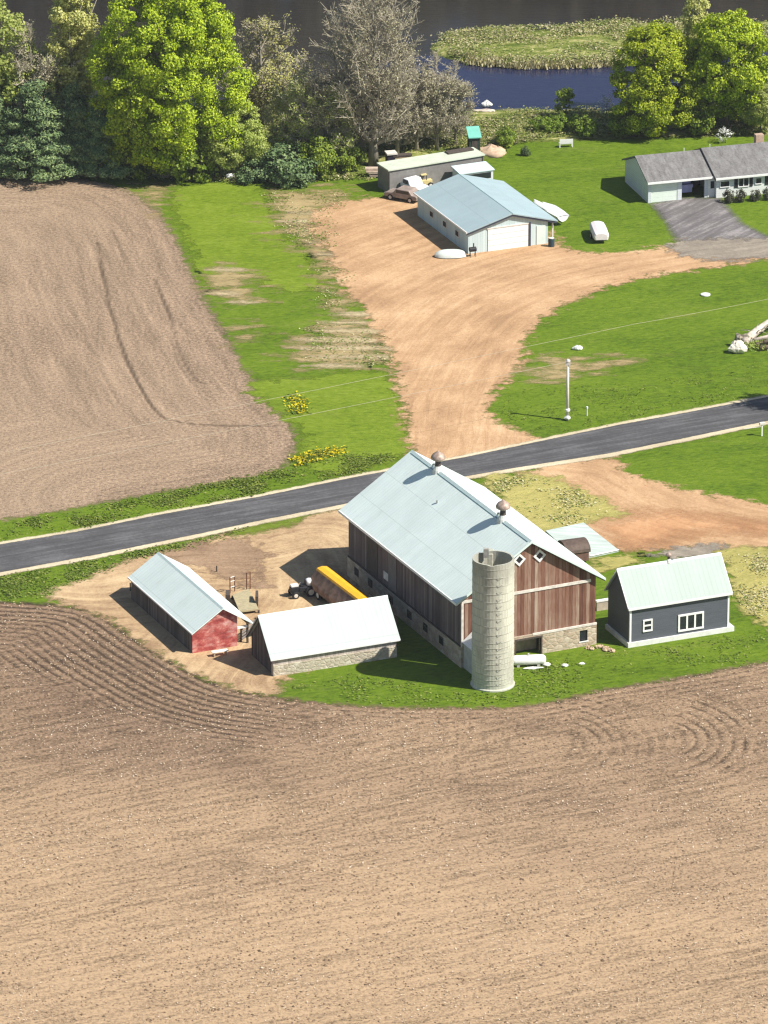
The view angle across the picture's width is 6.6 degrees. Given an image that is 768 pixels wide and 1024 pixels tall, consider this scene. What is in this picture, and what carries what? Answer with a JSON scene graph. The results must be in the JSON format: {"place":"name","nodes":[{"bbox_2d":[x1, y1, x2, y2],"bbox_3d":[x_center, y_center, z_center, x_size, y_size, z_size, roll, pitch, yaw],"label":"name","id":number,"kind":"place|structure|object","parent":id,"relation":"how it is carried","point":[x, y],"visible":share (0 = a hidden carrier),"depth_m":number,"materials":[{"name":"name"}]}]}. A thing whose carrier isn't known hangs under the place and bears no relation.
{"place":"outdoors","nodes":[
{"label":"outdoors","id":0,"kind":"place"},
{"bbox_2d":[0,177,297,519],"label":"field","id":1,"kind":"structure","parent":0,"point":[107,324],"depth_m":655.18,"materials":[{"name":"soil"}]},
{"bbox_2d":[124,180,175,218],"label":"straw patch","id":2,"kind":"object","parent":1,"relation":"on","point":[152,197],"visible":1,"depth_m":706.04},
{"bbox_2d":[0,601,767,1023],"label":"field","id":3,"kind":"structure","parent":0,"point":[738,977],"depth_m":545.04,"materials":[{"name":"soil"}]},
{"bbox_2d":[0,603,767,1023],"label":"soil clods","id":4,"kind":"object","parent":3,"relation":"on","point":[376,841],"visible":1,"depth_m":547.42,"materials":[{"name":"soil"}]},
{"bbox_2d":[0,135,767,708],"bbox_3d":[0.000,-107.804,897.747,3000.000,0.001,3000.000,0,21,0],"label":"ground","id":5,"kind":"structure","parent":0,"point":[582,183],"depth_m":654.15,"materials":[{"name":"green plant"}]},
{"bbox_2d":[0,95,25,174],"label":"spruce tree","id":6,"kind":"object","parent":5,"relation":"on","point":[3,129],"visible":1,"depth_m":709.59,"materials":[{"name":"green plant"}]},
{"bbox_2d":[0,0,39,129],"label":"young tree","id":7,"kind":"object","parent":5,"relation":"on","point":[7,57],"visible":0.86,"depth_m":710.19,"materials":[{"name":"green plant"}]},
{"bbox_2d":[0,51,60,137],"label":"young tree","id":8,"kind":"object","parent":5,"relation":"on","point":[16,90],"visible":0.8,"depth_m":710.71,"materials":[{"name":"green plant"}]},
{"bbox_2d":[4,19,61,136],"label":"bare tree","id":9,"kind":"object","parent":5,"relation":"on","point":[45,68],"visible":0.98,"depth_m":709.65,"materials":[{"name":"grey plant"}]},
{"bbox_2d":[13,38,82,126],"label":"budding tree","id":10,"kind":"object","parent":5,"relation":"on","point":[44,54],"visible":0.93,"depth_m":710.82,"materials":[{"name":"grey plant"}]},
{"bbox_2d":[0,79,100,182],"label":"spruce tree","id":11,"kind":"object","parent":5,"relation":"on","point":[45,144],"visible":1,"depth_m":708.36,"materials":[{"name":"green plant"}]},
{"bbox_2d":[44,0,99,118],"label":"poplar tree","id":12,"kind":"object","parent":5,"relation":"on","point":[74,44],"visible":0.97,"depth_m":710.57,"materials":[{"name":"green plant"}]},
{"bbox_2d":[40,82,104,175],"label":"spruce tree","id":13,"kind":"object","parent":5,"relation":"on","point":[77,110],"visible":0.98,"depth_m":709.57,"materials":[{"name":"green plant"}]},
{"bbox_2d":[65,94,143,178],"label":"spruce tree","id":14,"kind":"object","parent":5,"relation":"on","point":[96,152],"visible":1,"depth_m":708.94,"materials":[{"name":"green plant"}]},
{"bbox_2d":[0,526,249,600],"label":"verge weeds","id":15,"kind":"object","parent":5,"relation":"on","point":[10,581],"visible":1,"depth_m":602.78,"materials":[{"name":"plant"}]},
{"bbox_2d":[100,129,161,181],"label":"bush","id":16,"kind":"object","parent":5,"relation":"on","point":[138,174],"visible":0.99,"depth_m":709.18,"materials":[{"name":"green plant"}]},
{"bbox_2d":[84,0,258,174],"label":"maple tree","id":17,"kind":"object","parent":5,"relation":"on","point":[128,93],"visible":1,"depth_m":705.44,"materials":[{"name":"green plant"}]},
{"bbox_2d":[149,135,220,183],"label":"bush","id":18,"kind":"object","parent":5,"relation":"on","point":[203,168],"visible":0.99,"depth_m":708.49,"materials":[{"name":"green plant"}]},
{"bbox_2d":[1,169,375,183],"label":"field edge weeds","id":19,"kind":"object","parent":5,"relation":"on","point":[347,176],"visible":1,"depth_m":710.71,"materials":[{"name":"plant"}]},
{"bbox_2d":[0,451,400,540],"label":"verge weeds","id":20,"kind":"object","parent":5,"relation":"on","point":[246,483],"visible":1,"depth_m":622.92,"materials":[{"name":"plant"}]},
{"bbox_2d":[41,510,394,698],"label":"barnyard","id":21,"kind":"structure","parent":5,"relation":"on","point":[306,547],"depth_m":598.99,"materials":[{"name":"soil"}]},
{"bbox_2d":[127,552,252,652],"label":"red shed","id":22,"kind":"structure","parent":21,"relation":"on","point":[188,608],"depth_m":589.02,"materials":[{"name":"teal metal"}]},
{"bbox_2d":[150,536,275,588],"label":"mud patch","id":23,"kind":"object","parent":21,"relation":"on","point":[237,559],"visible":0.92,"depth_m":606.58,"materials":[{"name":"soil"}]},
{"bbox_2d":[225,571,259,612],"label":"hay wagon","id":24,"kind":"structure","parent":21,"relation":"on","point":[244,600],"depth_m":595.82,"materials":[{"name":"grey wood"}]},
{"bbox_2d":[225,515,308,535],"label":"grass","id":25,"kind":"structure","parent":21,"relation":"on","point":[287,523],"depth_m":614.16,"materials":[{"name":"plant"}]},
{"bbox_2d":[288,578,315,598],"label":"garden tractor","id":26,"kind":"object","parent":21,"relation":"on","point":[306,587],"visible":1,"depth_m":597.49,"materials":[{"name":"black paint"}]},
{"bbox_2d":[245,595,400,675],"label":"stone front shed","id":27,"kind":"structure","parent":21,"relation":"on","point":[300,640],"depth_m":582.29,"materials":[{"name":"metal"}]},
{"bbox_2d":[311,566,397,625],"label":"farm wagon","id":28,"kind":"object","parent":21,"relation":"on","point":[328,584],"visible":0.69,"depth_m":594.85,"materials":[{"name":"yellow metal"}]},
{"bbox_2d":[191,100,244,177],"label":"young tree","id":29,"kind":"object","parent":5,"relation":"on","point":[219,147],"visible":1,"depth_m":707.90,"materials":[{"name":"green plant"}]},
{"bbox_2d":[220,97,270,170],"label":"young tree","id":30,"kind":"object","parent":5,"relation":"on","point":[258,148],"visible":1,"depth_m":708.98,"materials":[{"name":"green plant"}]},
{"bbox_2d":[168,181,327,292],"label":"grass","id":31,"kind":"structure","parent":5,"relation":"on","point":[217,218],"depth_m":692.68,"materials":[{"name":"plant"}]},
{"bbox_2d":[191,262,281,302],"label":"straw patch","id":32,"kind":"object","parent":31,"relation":"on","point":[224,279],"visible":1,"depth_m":678.61,"materials":[{"name":"plant"}]},
{"bbox_2d":[251,183,394,371],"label":"straw patch","id":33,"kind":"object","parent":31,"relation":"on","point":[299,200],"visible":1,"depth_m":681.26,"materials":[{"name":"plant"}]},
{"bbox_2d":[297,336,378,343],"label":"dirt streak","id":34,"kind":"object","parent":33,"relation":"on","point":[346,340],"visible":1,"depth_m":662.58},
{"bbox_2d":[298,345,392,350],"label":"dirt streak","id":35,"kind":"object","parent":33,"relation":"on","point":[346,347],"visible":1,"depth_m":660.36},
{"bbox_2d":[312,327,383,333],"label":"dirt streak","id":36,"kind":"object","parent":33,"relation":"on","point":[355,330],"visible":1,"depth_m":665.11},
{"bbox_2d":[233,155,274,184],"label":"evergreen bush","id":37,"kind":"object","parent":5,"relation":"on","point":[251,174],"visible":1,"depth_m":708.89,"materials":[{"name":"green plant"}]},
{"bbox_2d":[215,13,310,123],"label":"rounded tree","id":38,"kind":"object","parent":5,"relation":"on","point":[260,96],"visible":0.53,"depth_m":725.09,"materials":[{"name":"grey plant"}]},
{"bbox_2d":[260,85,299,151],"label":"budding tree","id":39,"kind":"object","parent":5,"relation":"on","point":[276,137],"visible":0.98,"depth_m":713.03,"materials":[{"name":"green plant"}]},
{"bbox_2d":[249,141,318,188],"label":"evergreen bush","id":40,"kind":"object","parent":5,"relation":"on","point":[287,169],"visible":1,"depth_m":707.92,"materials":[{"name":"green plant"}]},
{"bbox_2d":[282,391,311,416],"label":"yellow flowers","id":41,"kind":"object","parent":5,"relation":"on","point":[297,410],"visible":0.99,"depth_m":644.75,"materials":[{"name":"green plant"}]},
{"bbox_2d":[274,65,323,154],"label":"budding tree","id":42,"kind":"object","parent":5,"relation":"on","point":[292,96],"visible":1,"depth_m":711.08,"materials":[{"name":"green plant"}]},
{"bbox_2d":[288,445,348,466],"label":"yellow flowers","id":43,"kind":"object","parent":5,"relation":"on","point":[328,452],"visible":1,"depth_m":631.45,"materials":[{"name":"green plant"}]},
{"bbox_2d":[297,131,341,179],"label":"bush","id":44,"kind":"object","parent":5,"relation":"on","point":[322,151],"visible":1,"depth_m":709.35,"materials":[{"name":"green plant"}]},
{"bbox_2d":[288,55,355,147],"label":"bare tree","id":45,"kind":"object","parent":5,"relation":"on","point":[317,87],"visible":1,"depth_m":710.82,"materials":[{"name":"grey plant"}]},
{"bbox_2d":[240,369,412,474],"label":"grass","id":46,"kind":"structure","parent":5,"relation":"on","point":[372,427],"depth_m":642.58,"materials":[{"name":"plant"}]},
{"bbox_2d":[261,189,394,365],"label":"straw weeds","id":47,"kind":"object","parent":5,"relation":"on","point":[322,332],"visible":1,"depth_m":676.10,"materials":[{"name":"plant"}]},
{"bbox_2d":[313,81,360,165],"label":"budding tree","id":48,"kind":"object","parent":5,"relation":"on","point":[331,93],"visible":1,"depth_m":710.58,"materials":[{"name":"green plant"}]},
{"bbox_2d":[330,141,367,173],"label":"bush","id":49,"kind":"object","parent":5,"relation":"on","point":[347,164],"visible":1,"depth_m":711.53,"materials":[{"name":"green plant"}]},
{"bbox_2d":[334,58,385,149],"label":"bare tree","id":50,"kind":"object","parent":5,"relation":"on","point":[360,142],"visible":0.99,"depth_m":712.79,"materials":[{"name":"grey plant"}]},
{"bbox_2d":[309,0,423,166],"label":"bare tree","id":51,"kind":"object","parent":5,"relation":"on","point":[370,60],"visible":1,"depth_m":708.90,"materials":[{"name":"grey plant"}]},
{"bbox_2d":[0,395,767,575],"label":"road shoulder","id":52,"kind":"object","parent":5,"relation":"on","point":[480,475],"visible":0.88,"depth_m":624.62},
{"bbox_2d":[370,52,431,152],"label":"bare tree","id":53,"kind":"object","parent":5,"relation":"on","point":[409,119],"visible":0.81,"depth_m":715.05,"materials":[{"name":"grey plant"}]},
{"bbox_2d":[397,54,448,150],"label":"bare tree","id":54,"kind":"object","parent":5,"relation":"on","point":[419,128],"visible":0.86,"depth_m":715.63,"materials":[{"name":"grey plant"}]},
{"bbox_2d":[377,147,484,190],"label":"long shed","id":55,"kind":"structure","parent":5,"relation":"on","point":[436,167],"depth_m":708.02,"materials":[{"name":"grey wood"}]},
{"bbox_2d":[411,48,466,149],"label":"bare tree","id":56,"kind":"object","parent":5,"relation":"on","point":[449,84],"visible":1,"depth_m":716.81,"materials":[{"name":"grey plant"}]},
{"bbox_2d":[433,58,479,144],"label":"bare tree","id":57,"kind":"object","parent":5,"relation":"on","point":[461,95],"visible":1,"depth_m":718.61,"materials":[{"name":"grey plant"}]},
{"bbox_2d":[462,632,471,673],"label":"feed room","id":58,"kind":"object","parent":5,"relation":"on","point":[467,641],"visible":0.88,"depth_m":580.89,"materials":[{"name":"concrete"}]},
{"bbox_2d":[338,450,605,667],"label":"barn","id":59,"kind":"structure","parent":5,"relation":"on","point":[423,530],"depth_m":587.24,"materials":[{"name":"grey metal"}]},
{"bbox_2d":[366,535,377,578],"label":"side door","id":60,"kind":"structure","parent":59,"relation":"in","point":[371,546],"depth_m":596.79,"materials":[{"name":"brown wood"}]},
{"bbox_2d":[388,553,396,593],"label":"side door","id":61,"kind":"structure","parent":59,"relation":"in","point":[392,561],"depth_m":593.01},
{"bbox_2d":[466,126,481,150],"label":"outhouse","id":62,"kind":"structure","parent":5,"relation":"on","point":[474,136],"depth_m":717.44,"materials":[{"name":"teal wood"}]},
{"bbox_2d":[470,548,514,692],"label":"silo","id":63,"kind":"object","parent":5,"relation":"on","point":[493,571],"visible":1,"depth_m":575.34,"materials":[{"name":"concrete"}]},
{"bbox_2d":[480,144,506,157],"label":"sand heap","id":64,"kind":"object","parent":5,"relation":"on","point":[491,150],"visible":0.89,"depth_m":718.16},
{"bbox_2d":[494,125,517,149],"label":"bush","id":65,"kind":"object","parent":5,"relation":"on","point":[507,136],"visible":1,"depth_m":719.46,"materials":[{"name":"green plant"}]},
{"bbox_2d":[284,629,767,705],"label":"lawn weeds","id":66,"kind":"object","parent":5,"relation":"on","point":[493,697],"visible":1,"depth_m":579.18,"materials":[{"name":"plant"}]},
{"bbox_2d":[514,653,545,667],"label":"propane tank","id":67,"kind":"object","parent":5,"relation":"on","point":[534,659],"visible":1,"depth_m":582.10,"materials":[{"name":"metal"}]},
{"bbox_2d":[307,197,767,458],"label":"dirt drive","id":68,"kind":"structure","parent":5,"relation":"on","point":[425,307],"depth_m":675.09,"materials":[{"name":"soil"}]},
{"bbox_2d":[384,185,417,202],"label":"parked car","id":69,"kind":"object","parent":68,"relation":"on","point":[405,192],"visible":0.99,"depth_m":703.27,"materials":[{"name":"brown paint"}]},
{"bbox_2d":[413,174,557,253],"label":"metal shed","id":70,"kind":"structure","parent":68,"relation":"on","point":[464,212],"depth_m":690.62,"materials":[{"name":"blue"}]},
{"bbox_2d":[488,224,527,250],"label":"garage door","id":71,"kind":"structure","parent":70,"relation":"in","point":[512,238],"depth_m":688.41,"materials":[{"name":"white paint"}]},
{"bbox_2d":[664,236,767,261],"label":"gravel edge","id":72,"kind":"object","parent":68,"relation":"on","point":[719,248],"visible":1,"depth_m":688.91,"materials":[{"name":"gravel"}]},
{"bbox_2d":[542,202,568,222],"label":"boat","id":73,"kind":"object","parent":5,"relation":"on","point":[557,213],"visible":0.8,"depth_m":696.55,"materials":[{"name":"white paint"}]},
{"bbox_2d":[554,87,574,114],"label":"sapling tree","id":74,"kind":"object","parent":5,"relation":"on","point":[565,95],"visible":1,"depth_m":727.88,"materials":[{"name":"green plant"}]},
{"bbox_2d":[512,353,637,383],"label":"straw patch","id":75,"kind":"object","parent":5,"relation":"on","point":[557,372],"visible":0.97,"depth_m":654.88,"materials":[{"name":"plant"}]},
{"bbox_2d":[545,522,618,557],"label":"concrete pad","id":76,"kind":"object","parent":5,"relation":"on","point":[600,545],"visible":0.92,"depth_m":611.29,"materials":[{"name":"white paint"}]},
{"bbox_2d":[557,537,590,560],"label":"arched shelter","id":77,"kind":"object","parent":76,"relation":"on","point":[580,548],"visible":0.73,"depth_m":605.25,"materials":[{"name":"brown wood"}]},
{"bbox_2d":[589,221,608,240],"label":"covered trailer","id":78,"kind":"object","parent":5,"relation":"on","point":[599,230],"visible":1,"depth_m":690.66,"materials":[{"name":"white fabric"}]},
{"bbox_2d":[606,105,641,137],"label":"bush","id":79,"kind":"object","parent":5,"relation":"on","point":[617,124],"visible":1,"depth_m":723.34,"materials":[{"name":"green plant"}]},
{"bbox_2d":[499,362,767,430],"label":"lawn weeds","id":80,"kind":"object","parent":5,"relation":"on","point":[633,400],"visible":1,"depth_m":646.57,"materials":[{"name":"plant"}]},
{"bbox_2d":[517,455,767,551],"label":"farm drive","id":81,"kind":"structure","parent":5,"relation":"on","point":[635,495],"depth_m":620.23,"materials":[{"name":"soil"}]},
{"bbox_2d":[482,471,630,532],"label":"dry grass","id":82,"kind":"structure","parent":81,"relation":"on","point":[518,495],"depth_m":620.18,"materials":[{"name":"plant"}]},
{"bbox_2d":[595,510,767,548],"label":"orange dirt patch","id":83,"kind":"object","parent":81,"relation":"on","point":[641,532],"visible":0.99,"depth_m":614.14,"materials":[{"name":"soil"}]},
{"bbox_2d":[589,554,643,572],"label":"dry grass","id":84,"kind":"structure","parent":83,"relation":"on","point":[610,563],"depth_m":605.61,"materials":[{"name":"plant"}]},
{"bbox_2d":[647,543,729,558],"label":"gravel edge","id":85,"kind":"object","parent":83,"relation":"on","point":[698,549],"visible":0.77,"depth_m":608.42,"materials":[{"name":"gravel"}]},
{"bbox_2d":[713,544,767,629],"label":"dry grass","id":86,"kind":"structure","parent":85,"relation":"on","point":[740,563],"depth_m":602.82,"materials":[{"name":"plant"}]},
{"bbox_2d":[604,552,733,647],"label":"cottage","id":87,"kind":"structure","parent":5,"relation":"on","point":[668,599],"depth_m":587.63,"materials":[{"name":"metal"}]},
{"bbox_2d":[678,611,703,631],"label":"window","id":88,"kind":"structure","parent":87,"relation":"in","point":[690,621],"depth_m":588.25,"materials":[{"name":"white paint"}]},
{"bbox_2d":[673,101,715,135],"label":"bush","id":89,"kind":"object","parent":5,"relation":"on","point":[707,122],"visible":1,"depth_m":723.76,"materials":[{"name":"green plant"}]},
{"bbox_2d":[677,0,713,83],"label":"poplar tree","id":90,"kind":"object","parent":5,"relation":"on","point":[689,22],"visible":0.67,"depth_m":726.12,"materials":[{"name":"green plant"}]},
{"bbox_2d":[653,198,767,241],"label":"asphalt drive","id":91,"kind":"structure","parent":5,"relation":"on","point":[691,219],"depth_m":697.50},
{"bbox_2d":[676,8,767,127],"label":"maple tree","id":92,"kind":"object","parent":5,"relation":"on","point":[726,87],"visible":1,"depth_m":722.01,"materials":[{"name":"green plant"}]},
{"bbox_2d":[734,319,767,351],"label":"fallen trunk","id":93,"kind":"object","parent":5,"relation":"on","point":[750,339],"visible":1,"depth_m":660.41,"materials":[{"name":"wood"}]},
{"bbox_2d":[738,77,767,132],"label":"young tree","id":94,"kind":"object","parent":5,"relation":"on","point":[759,112],"visible":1,"depth_m":723.08,"materials":[{"name":"green plant"}]},
{"bbox_2d":[0,397,767,571],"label":"road","id":95,"kind":"structure","parent":0,"point":[119,536],"depth_m":622.10,"materials":[{"name":"asphalt"}]},
{"bbox_2d":[0,0,767,112],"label":"river","id":96,"kind":"structure","parent":0,"point":[307,17],"depth_m":767.42,"materials":[{"name":"liquid"}]},
{"bbox_2d":[1,109,767,177],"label":"river bank","id":97,"kind":"structure","parent":0,"point":[672,132],"depth_m":724.74,"materials":[{"name":"plant"}]},
{"bbox_2d":[228,105,767,164],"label":"bank weeds","id":98,"kind":"object","parent":97,"relation":"on","point":[515,124],"visible":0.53,"depth_m":725.72,"materials":[{"name":"plant"}]},
{"bbox_2d":[528,115,556,132],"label":"bush","id":99,"kind":"object","parent":97,"relation":"on","point":[541,123],"visible":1,"depth_m":724.86,"materials":[{"name":"green plant"}]},
{"bbox_2d":[547,111,571,131],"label":"bush","id":100,"kind":"object","parent":97,"relation":"on","point":[562,120],"visible":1,"depth_m":725.24,"materials":[{"name":"green plant"}]},
{"bbox_2d":[567,112,599,136],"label":"bush","id":101,"kind":"object","parent":97,"relation":"on","point":[583,124],"visible":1,"depth_m":723.75,"materials":[{"name":"green plant"}]},
{"bbox_2d":[609,19,703,136],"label":"maple tree","id":102,"kind":"object","parent":97,"relation":"on","point":[653,43],"visible":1,"depth_m":721.47,"materials":[{"name":"green plant"}]},
{"bbox_2d":[451,161,494,178],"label":"camper","id":103,"kind":"object","parent":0,"point":[484,169],"visible":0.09,"depth_m":707.86,"materials":[{"name":"white metal"}]},
{"bbox_2d":[319,52,767,110],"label":"backwater","id":104,"kind":"structure","parent":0,"point":[504,88],"depth_m":742.41,"materials":[{"name":"liquid"}]},
{"bbox_2d":[430,15,767,64],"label":"marsh island","id":105,"kind":"structure","parent":0,"point":[514,45],"depth_m":754.79,"materials":[{"name":"plant"}]},
{"bbox_2d":[462,54,612,69],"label":"marsh rim grass","id":106,"kind":"structure","parent":105,"relation":"on","point":[481,62],"depth_m":748.37,"materials":[{"name":"plant"}]},
{"bbox_2d":[622,133,767,202],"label":"ranch house","id":107,"kind":"structure","parent":0,"point":[716,171],"depth_m":704.83,"materials":[{"name":"grey"}]},
{"bbox_2d":[651,182,677,202],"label":"garage door","id":108,"kind":"structure","parent":107,"relation":"in","point":[666,191],"depth_m":703.19,"materials":[{"name":"metal"}]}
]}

